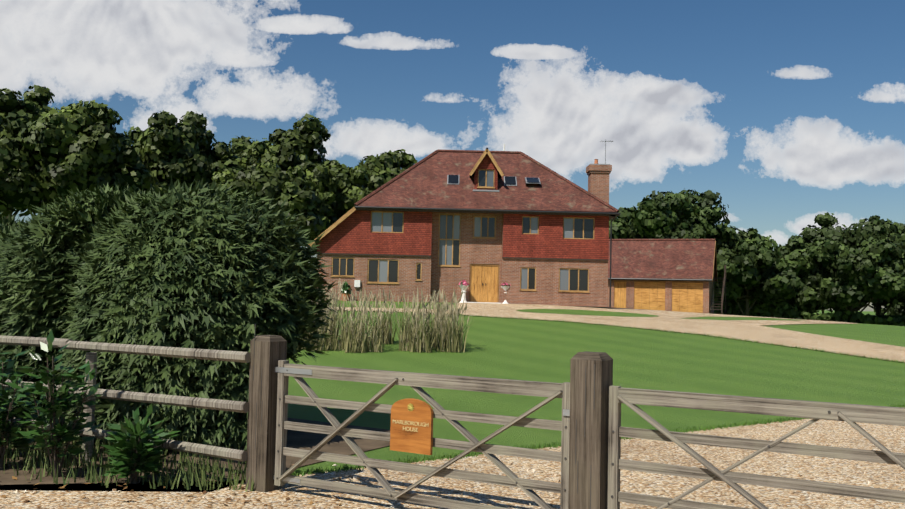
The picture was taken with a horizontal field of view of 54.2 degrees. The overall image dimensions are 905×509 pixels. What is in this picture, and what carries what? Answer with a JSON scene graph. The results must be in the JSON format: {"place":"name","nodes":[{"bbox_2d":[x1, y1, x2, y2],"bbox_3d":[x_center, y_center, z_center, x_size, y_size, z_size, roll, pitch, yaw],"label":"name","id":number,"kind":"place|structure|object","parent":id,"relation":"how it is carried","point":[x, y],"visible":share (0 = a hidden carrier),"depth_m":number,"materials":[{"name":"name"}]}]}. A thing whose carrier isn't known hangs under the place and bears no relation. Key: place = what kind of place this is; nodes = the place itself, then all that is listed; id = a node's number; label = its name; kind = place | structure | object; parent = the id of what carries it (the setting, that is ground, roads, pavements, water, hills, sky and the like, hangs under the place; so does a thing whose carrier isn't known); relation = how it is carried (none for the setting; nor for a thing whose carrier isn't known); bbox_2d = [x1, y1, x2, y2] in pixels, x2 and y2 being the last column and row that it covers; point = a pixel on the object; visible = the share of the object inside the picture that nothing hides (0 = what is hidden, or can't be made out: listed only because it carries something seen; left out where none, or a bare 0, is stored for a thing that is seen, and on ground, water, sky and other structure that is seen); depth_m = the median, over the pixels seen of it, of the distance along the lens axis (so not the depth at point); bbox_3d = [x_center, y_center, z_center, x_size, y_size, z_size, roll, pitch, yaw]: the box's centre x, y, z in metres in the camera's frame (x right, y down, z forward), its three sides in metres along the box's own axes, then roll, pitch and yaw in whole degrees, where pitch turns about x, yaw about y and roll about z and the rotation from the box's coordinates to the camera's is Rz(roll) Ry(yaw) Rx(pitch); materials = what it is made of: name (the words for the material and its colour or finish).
{"place":"outdoors","nodes":[
{"label":"outdoors","id":0,"kind":"place"},
{"bbox_2d":[0,418,389,484],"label":"verge soil","id":1,"kind":"structure","parent":0,"point":[336,444],"depth_m":10.14,"materials":[{"name":"brown soil"}]},
{"bbox_2d":[0,329,179,483],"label":"verge shrubs","id":2,"kind":"object","parent":1,"relation":"on","point":[120,439],"depth_m":8.99,"materials":[{"name":"green plant"}]},
{"bbox_2d":[3,422,292,491],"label":"grass","id":3,"kind":"structure","parent":1,"relation":"on","point":[199,471],"depth_m":9.10,"materials":[{"name":"green plant"}]},
{"bbox_2d":[341,280,510,293],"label":"potted plants","id":4,"kind":"object","parent":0,"point":[346,286],"visible":0.77,"depth_m":45.96,"materials":[{"name":"plant"}]},
{"bbox_2d":[0,407,904,508],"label":"gravel apron","id":5,"kind":"object","parent":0,"point":[842,434],"visible":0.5,"depth_m":9.09,"materials":[{"name":"beige gravel"}]},
{"bbox_2d":[0,476,341,507],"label":"fallen leaves","id":6,"kind":"object","parent":5,"relation":"on","point":[204,492],"visible":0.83,"depth_m":8.24,"materials":[{"name":"brown plant"}]},
{"bbox_2d":[245,324,904,508],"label":"entrance gate","id":7,"kind":"structure","parent":5,"relation":"on","point":[588,456],"depth_m":7.16,"materials":[{"name":"brown wood"}]},
{"bbox_2d":[393,420,425,431],"bbox_3d":[-0.371,1.508,7.764,0.369,0.088,0.005,0,-3,30],"label":"sign lettering","id":8,"kind":"object","parent":7,"relation":"attached to","point":[406,422],"visible":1,"depth_m":7.76,"materials":[{"name":"beige paint"}]},
{"bbox_2d":[0,0,904,310],"label":"sky","id":9,"kind":"structure","parent":0,"point":[792,112],"materials":[{"name":"blue"}]},
{"bbox_2d":[245,300,904,479],"bbox_3d":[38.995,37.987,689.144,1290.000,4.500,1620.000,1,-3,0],"label":"lawn","id":10,"kind":"structure","parent":0,"point":[523,349],"depth_m":22.20,"materials":[{"name":"green plant"}]},
{"bbox_2d":[0,85,58,219],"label":"tree","id":11,"kind":"object","parent":10,"relation":"on","point":[32,94],"depth_m":68.53,"materials":[{"name":"green plant"}]},
{"bbox_2d":[4,106,59,218],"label":"tree","id":12,"kind":"object","parent":10,"relation":"on","point":[49,108],"depth_m":89.74,"materials":[{"name":"green plant"}]},
{"bbox_2d":[0,100,158,216],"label":"tree","id":13,"kind":"object","parent":10,"relation":"on","point":[31,153],"depth_m":58.84,"materials":[{"name":"green plant"}]},
{"bbox_2d":[0,335,249,461],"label":"fence","id":14,"kind":"object","parent":10,"relation":"on","point":[212,404],"visible":0.54,"depth_m":9.22,"materials":[{"name":"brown wood"}]},
{"bbox_2d":[0,175,337,453],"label":"hedge","id":15,"kind":"object","parent":10,"relation":"on","point":[139,267],"depth_m":10.89,"materials":[{"name":"green plant"}]},
{"bbox_2d":[124,111,219,195],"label":"tree","id":16,"kind":"object","parent":10,"relation":"on","point":[190,150],"depth_m":73.08,"materials":[{"name":"green plant"}]},
{"bbox_2d":[203,162,330,238],"bbox_3d":[-14.047,-1.836,66.073,9.460,10.308,8.916,1,-3,0],"label":"tree","id":17,"kind":"object","parent":10,"relation":"on","point":[248,178],"depth_m":63.33,"materials":[{"name":"green plant"}]},
{"bbox_2d":[200,113,336,220],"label":"tree","id":18,"kind":"object","parent":10,"relation":"on","point":[239,159],"depth_m":78.99,"materials":[{"name":"green plant"}]},
{"bbox_2d":[227,136,319,158],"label":"tree","id":19,"kind":"object","parent":10,"relation":"on","point":[236,142],"depth_m":96.92,"materials":[{"name":"green plant"}]},
{"bbox_2d":[304,160,374,250],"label":"tree","id":20,"kind":"object","parent":10,"relation":"on","point":[343,198],"depth_m":73.77,"materials":[{"name":"green plant"}]},
{"bbox_2d":[348,149,416,190],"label":"tree","id":21,"kind":"object","parent":10,"relation":"on","point":[379,161],"depth_m":85.49,"materials":[{"name":"green plant"}]},
{"bbox_2d":[300,278,472,352],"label":"tall grass","id":22,"kind":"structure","parent":10,"relation":"on","point":[443,334],"depth_m":25.32,"materials":[{"name":"beige plant"}]},
{"bbox_2d":[308,139,620,306],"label":"house","id":23,"kind":"structure","parent":10,"relation":"on","point":[486,223],"depth_m":46.74,"materials":[{"name":"brick"}]},
{"bbox_2d":[609,190,719,266],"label":"tree","id":24,"kind":"object","parent":10,"relation":"on","point":[675,215],"depth_m":87.99,"materials":[{"name":"green plant"}]},
{"bbox_2d":[664,188,760,280],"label":"tree","id":25,"kind":"object","parent":10,"relation":"on","point":[708,196],"depth_m":96.20,"materials":[{"name":"green plant"}]},
{"bbox_2d":[681,316,797,319],"bbox_3d":[14.951,3.223,44.433,12.276,0.140,2.102,4,-4,-42],"label":"lawn wedge","id":26,"kind":"object","parent":10,"relation":"on","point":[730,318],"visible":1,"depth_m":43.37,"materials":[{"name":"green plant"}]},
{"bbox_2d":[714,227,803,315],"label":"tree","id":27,"kind":"object","parent":10,"relation":"on","point":[762,281],"depth_m":93.54,"materials":[{"name":"green plant"}]},
{"bbox_2d":[744,235,830,313],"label":"tree","id":28,"kind":"object","parent":10,"relation":"on","point":[811,288],"depth_m":99.22,"materials":[{"name":"green plant"}]},
{"bbox_2d":[709,298,904,325],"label":"field hedge","id":29,"kind":"object","parent":10,"relation":"on","point":[785,310],"depth_m":98.40,"materials":[{"name":"green plant"}]},
{"bbox_2d":[798,212,904,312],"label":"tree","id":30,"kind":"object","parent":10,"relation":"on","point":[882,267],"depth_m":96.27,"materials":[{"name":"green plant"}]},
{"bbox_2d":[842,222,904,314],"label":"tree","id":31,"kind":"object","parent":10,"relation":"on","point":[901,226],"depth_m":105.33,"materials":[{"name":"green plant"}]},
{"bbox_2d":[325,303,904,361],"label":"gravel drive","id":32,"kind":"structure","parent":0,"point":[751,330],"depth_m":36.72,"materials":[{"name":"gravel"}]},
{"bbox_2d":[516,309,657,316],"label":"lawn island","id":33,"kind":"structure","parent":32,"relation":"on","point":[584,312],"depth_m":40.88,"materials":[{"name":"green plant"}]},
{"bbox_2d":[608,239,725,313],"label":"garage","id":34,"kind":"structure","parent":0,"point":[679,275],"depth_m":62.48,"materials":[{"name":"brick"}]},
{"bbox_2d":[805,296,862,313],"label":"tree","id":35,"kind":"object","parent":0,"point":[829,306],"depth_m":144.23,"materials":[{"name":"green plant"}]},
{"bbox_2d":[874,304,897,314],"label":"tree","id":36,"kind":"object","parent":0,"point":[887,312],"depth_m":136.93,"materials":[{"name":"green plant"}]},
{"bbox_2d":[890,302,904,314],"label":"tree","id":37,"kind":"object","parent":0,"point":[896,310],"depth_m":117.68,"materials":[{"name":"green plant"}]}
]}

